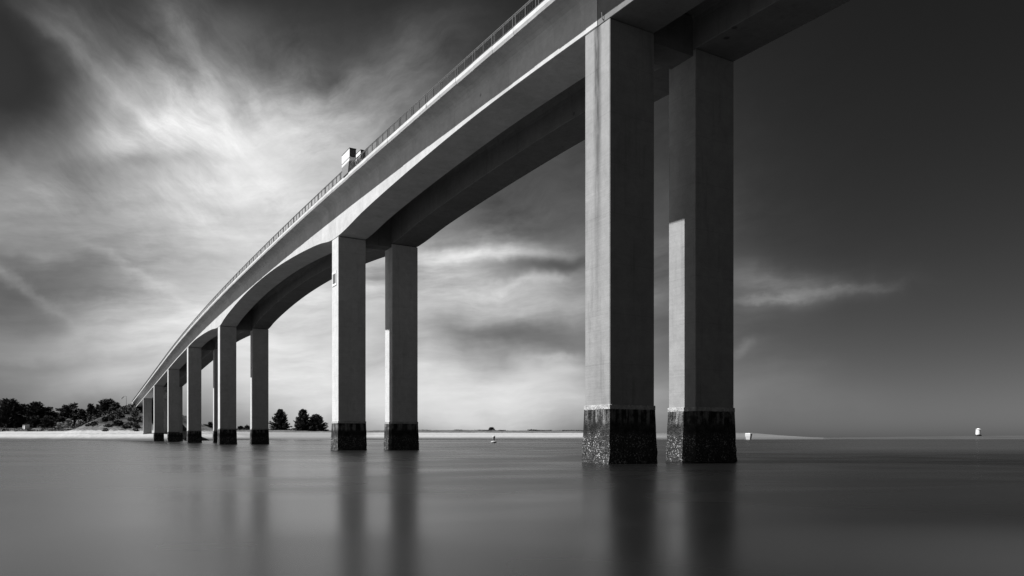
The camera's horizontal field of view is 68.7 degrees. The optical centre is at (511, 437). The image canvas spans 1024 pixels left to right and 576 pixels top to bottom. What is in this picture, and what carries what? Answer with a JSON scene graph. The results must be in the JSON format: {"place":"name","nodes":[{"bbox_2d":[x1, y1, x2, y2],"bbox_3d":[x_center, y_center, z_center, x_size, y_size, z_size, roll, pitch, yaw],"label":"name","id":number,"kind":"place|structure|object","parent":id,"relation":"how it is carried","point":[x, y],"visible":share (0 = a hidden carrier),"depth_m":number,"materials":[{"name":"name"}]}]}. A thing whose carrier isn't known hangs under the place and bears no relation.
{"place":"outdoors","nodes":[
{"label":"outdoors","id":0,"kind":"place"},
{"bbox_2d":[0,405,825,440],"bbox_3d":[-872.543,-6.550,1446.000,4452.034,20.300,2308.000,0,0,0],"label":"shore","id":1,"kind":"structure","parent":0,"point":[96,433],"depth_m":440.75,"materials":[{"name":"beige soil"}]},
{"bbox_2d":[0,416,12,427],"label":"bush","id":2,"kind":"object","parent":1,"relation":"on","point":[5,423],"visible":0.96,"depth_m":450.25,"materials":[{"name":"black plant"}]},
{"bbox_2d":[0,398,23,424],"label":"pine tree","id":3,"kind":"object","parent":1,"relation":"on","point":[7,407],"visible":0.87,"depth_m":453.41,"materials":[{"name":"black plant"}]},
{"bbox_2d":[8,415,25,427],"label":"bush","id":4,"kind":"object","parent":1,"relation":"on","point":[19,423],"visible":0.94,"depth_m":453.24,"materials":[{"name":"black plant"}]},
{"bbox_2d":[15,403,27,422],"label":"cypress tree","id":5,"kind":"object","parent":1,"relation":"on","point":[21,408],"visible":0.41,"depth_m":459.61,"materials":[{"name":"black plant"}]},
{"bbox_2d":[23,424,28,428],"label":"beach hut","id":6,"kind":"object","parent":1,"relation":"on","point":[25,426],"visible":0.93,"depth_m":437.47,"materials":[{"name":"white paint"}]},
{"bbox_2d":[22,415,40,427],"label":"bush","id":7,"kind":"object","parent":1,"relation":"on","point":[33,421],"visible":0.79,"depth_m":450.20,"materials":[{"name":"black plant"}]},
{"bbox_2d":[23,401,43,420],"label":"pine tree","id":8,"kind":"object","parent":1,"relation":"on","point":[34,408],"visible":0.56,"depth_m":455.76,"materials":[{"name":"black plant"}]},
{"bbox_2d":[36,415,56,427],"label":"bush","id":9,"kind":"object","parent":1,"relation":"on","point":[47,421],"visible":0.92,"depth_m":450.20,"materials":[{"name":"black plant"}]},
{"bbox_2d":[38,406,57,417],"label":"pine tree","id":10,"kind":"object","parent":1,"relation":"on","point":[46,411],"visible":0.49,"depth_m":460.56,"materials":[{"name":"black plant"}]},
{"bbox_2d":[54,422,62,427],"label":"bush","id":11,"kind":"object","parent":1,"relation":"on","point":[59,424],"visible":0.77,"depth_m":436.78,"materials":[{"name":"grey plant"}]},
{"bbox_2d":[52,416,66,426],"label":"bush","id":12,"kind":"object","parent":1,"relation":"on","point":[62,419],"visible":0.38,"depth_m":448.45,"materials":[{"name":"black plant"}]},
{"bbox_2d":[56,402,79,418],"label":"cypress tree","id":13,"kind":"object","parent":1,"relation":"on","point":[67,411],"visible":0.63,"depth_m":455.09,"materials":[{"name":"black plant"}]},
{"bbox_2d":[61,418,74,427],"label":"bush","id":14,"kind":"object","parent":1,"relation":"on","point":[68,423],"visible":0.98,"depth_m":436.84,"materials":[{"name":"grey plant"}]},
{"bbox_2d":[0,404,142,430],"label":"bank scrub","id":15,"kind":"object","parent":1,"relation":"on","point":[131,412],"visible":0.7,"depth_m":377.92,"materials":[{"name":"grey plant"}]},
{"bbox_2d":[70,413,85,426],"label":"bush","id":16,"kind":"object","parent":1,"relation":"on","point":[75,418],"visible":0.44,"depth_m":447.13,"materials":[{"name":"black plant"}]},
{"bbox_2d":[75,419,82,426],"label":"bush","id":17,"kind":"object","parent":1,"relation":"on","point":[78,422],"visible":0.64,"depth_m":432.96,"materials":[{"name":"grey plant"}]},
{"bbox_2d":[75,409,86,422],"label":"pine tree","id":18,"kind":"object","parent":1,"relation":"on","point":[82,412],"visible":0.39,"depth_m":453.81,"materials":[{"name":"black plant"}]},
{"bbox_2d":[85,403,94,419],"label":"pine tree","id":19,"kind":"object","parent":1,"relation":"on","point":[89,409],"visible":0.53,"depth_m":438.76,"materials":[{"name":"black plant"}]},
{"bbox_2d":[92,407,99,416],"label":"pine tree","id":20,"kind":"object","parent":1,"relation":"on","point":[95,410],"visible":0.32,"depth_m":430.26,"materials":[{"name":"black plant"}]},
{"bbox_2d":[96,398,114,412],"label":"pine tree","id":21,"kind":"object","parent":1,"relation":"on","point":[104,405],"visible":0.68,"depth_m":425.56,"materials":[{"name":"black plant"}]},
{"bbox_2d":[108,402,121,410],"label":"pine tree","id":22,"kind":"object","parent":1,"relation":"on","point":[113,406],"visible":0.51,"depth_m":422.33,"materials":[{"name":"black plant"}]},
{"bbox_2d":[112,419,122,423],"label":"bush","id":23,"kind":"object","parent":1,"relation":"on","point":[119,421],"visible":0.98,"depth_m":361.14,"materials":[{"name":"black plant"}]},
{"bbox_2d":[115,412,123,416],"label":"bush","id":24,"kind":"object","parent":1,"relation":"on","point":[120,414],"visible":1,"depth_m":369.69,"materials":[{"name":"black plant"}]},
{"bbox_2d":[206,422,212,428],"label":"bush","id":25,"kind":"object","parent":1,"relation":"on","point":[210,424],"visible":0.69,"depth_m":469.26,"materials":[{"name":"black plant"}]},
{"bbox_2d":[269,409,291,429],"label":"cypress tree","id":26,"kind":"object","parent":1,"relation":"on","point":[280,421],"visible":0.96,"depth_m":519.89,"materials":[{"name":"black plant"}]},
{"bbox_2d":[292,409,315,430],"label":"cypress tree","id":27,"kind":"object","parent":1,"relation":"on","point":[302,422],"visible":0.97,"depth_m":519.87,"materials":[{"name":"black plant"}]},
{"bbox_2d":[304,414,328,430],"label":"cypress tree","id":28,"kind":"object","parent":1,"relation":"on","point":[317,421],"visible":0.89,"depth_m":522.41,"materials":[{"name":"black plant"}]},
{"bbox_2d":[237,429,582,430],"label":"dune scrub","id":29,"kind":"object","parent":1,"relation":"on","point":[484,430],"visible":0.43,"depth_m":642.91,"materials":[{"name":"grey plant"}]},
{"bbox_2d":[0,437,1023,575],"bbox_3d":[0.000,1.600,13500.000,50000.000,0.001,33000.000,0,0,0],"label":"water","id":30,"kind":"structure","parent":0,"point":[856,507],"depth_m":16.44,"materials":[{"name":"grey liquid"}]},
{"bbox_2d":[132,0,850,463],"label":"road bridge","id":31,"kind":"structure","parent":30,"relation":"in","point":[540,84],"depth_m":49.83,"materials":[{"name":"concrete"}]},
{"bbox_2d":[332,270,336,286],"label":"pier sign","id":32,"kind":"object","parent":31,"relation":"attached to","point":[334,278],"visible":1,"depth_m":91.40,"materials":[{"name":"white paint"}]},
{"bbox_2d":[342,147,355,176],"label":"trailer","id":33,"kind":"object","parent":31,"relation":"on","point":[348,156],"visible":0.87,"depth_m":82.60,"materials":[{"name":"white paint"}]},
{"bbox_2d":[350,148,355,157],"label":"window","id":34,"kind":"structure","parent":33,"relation":"in","point":[352,151],"depth_m":82.33,"materials":[{"name":"glass"}]},
{"bbox_2d":[356,149,365,164],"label":"truck cab","id":35,"kind":"object","parent":31,"relation":"on","point":[359,152],"visible":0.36,"depth_m":82.91,"materials":[{"name":"white paint"}]},
{"bbox_2d":[745,433,751,439],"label":"shore marker","id":36,"kind":"object","parent":30,"relation":"in","point":[748,436],"visible":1,"depth_m":503.68,"materials":[{"name":"white paint"}]},
{"bbox_2d":[0,0,1023,436],"label":"sky","id":37,"kind":"structure","parent":0,"point":[150,150],"materials":[{"name":"grey"}]},
{"bbox_2d":[823,435,1023,438],"bbox_3d":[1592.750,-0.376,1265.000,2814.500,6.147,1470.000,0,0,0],"label":"sandbank","id":38,"kind":"structure","parent":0,"point":[975,437],"depth_m":627.97,"materials":[{"name":"grey sand"}]},
{"bbox_2d":[975,428,981,435],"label":"beacon","id":39,"kind":"object","parent":38,"relation":"on","point":[978,431],"visible":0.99,"depth_m":688.45,"materials":[{"name":"paint"}]}
]}

